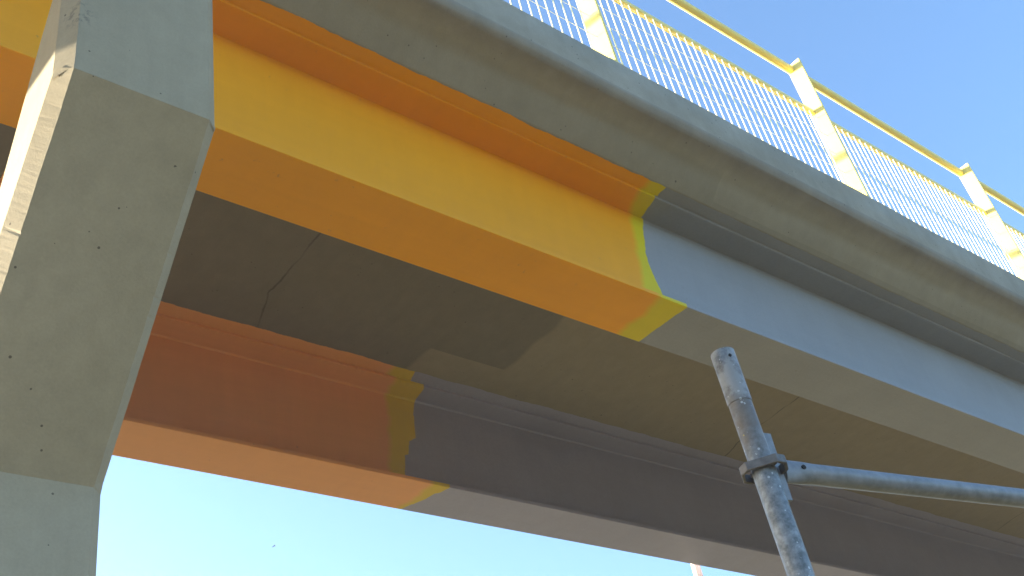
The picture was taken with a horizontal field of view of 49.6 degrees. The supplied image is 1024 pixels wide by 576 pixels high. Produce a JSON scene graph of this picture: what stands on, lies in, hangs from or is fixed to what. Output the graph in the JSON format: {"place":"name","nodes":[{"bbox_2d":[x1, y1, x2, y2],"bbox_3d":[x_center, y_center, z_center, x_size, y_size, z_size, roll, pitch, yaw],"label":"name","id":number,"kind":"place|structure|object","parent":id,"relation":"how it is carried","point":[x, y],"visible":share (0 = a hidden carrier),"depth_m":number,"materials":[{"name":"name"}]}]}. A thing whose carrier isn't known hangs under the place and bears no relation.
{"place":"outdoors","nodes":[
{"label":"outdoors","id":0,"kind":"place"},
{"bbox_2d":[96,0,1023,575],"label":"sky","id":1,"kind":"structure","parent":0,"point":[947,75],"materials":[{"name":"blue"}]},
{"bbox_2d":[691,564,702,575],"bbox_3d":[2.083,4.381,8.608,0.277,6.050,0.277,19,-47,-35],"label":"support pole","id":2,"kind":"object","parent":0,"point":[696,570],"depth_m":9.99,"materials":[{"name":"paint"}]},
{"label":"ground","id":3,"kind":"structure","parent":0,"visible":0},
{"bbox_2d":[0,0,214,575],"bbox_3d":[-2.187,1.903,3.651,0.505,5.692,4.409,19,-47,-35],"label":"bridge pier","id":4,"kind":"structure","parent":3,"relation":"on","point":[100,176],"depth_m":3.36,"materials":[{"name":"concrete"}]},
{"bbox_2d":[0,0,1023,472],"bbox_3d":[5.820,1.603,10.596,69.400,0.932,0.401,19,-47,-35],"label":"steel girder","id":5,"kind":"object","parent":4,"relation":"on","point":[316,136],"visible":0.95,"depth_m":6.38,"materials":[{"name":"metal"}]},
{"bbox_2d":[112,313,1023,575],"bbox_3d":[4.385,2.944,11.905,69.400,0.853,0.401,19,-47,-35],"label":"steel girder","id":6,"kind":"object","parent":4,"relation":"on","point":[208,399],"visible":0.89,"depth_m":8.41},
{"bbox_2d":[0,0,1023,545],"bbox_3d":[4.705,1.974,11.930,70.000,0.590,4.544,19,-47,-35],"label":"concrete deck","id":7,"kind":"structure","parent":6,"relation":"on","point":[242,270],"depth_m":7.59,"materials":[{"name":"grey concrete"}]},
{"bbox_2d":[509,0,1023,279],"bbox_3d":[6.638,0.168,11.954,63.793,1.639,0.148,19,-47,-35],"label":"railing","id":8,"kind":"object","parent":7,"relation":"on","point":[812,106],"visible":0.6,"depth_m":8.97,"materials":[{"name":"beige metal"}]},
{"bbox_2d":[711,347,1023,575],"bbox_3d":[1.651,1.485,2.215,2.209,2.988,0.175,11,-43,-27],"label":"scaffold","id":9,"kind":"object","parent":3,"relation":"on","point":[772,474],"visible":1,"depth_m":2.52,"materials":[{"name":"metal"}]}
]}

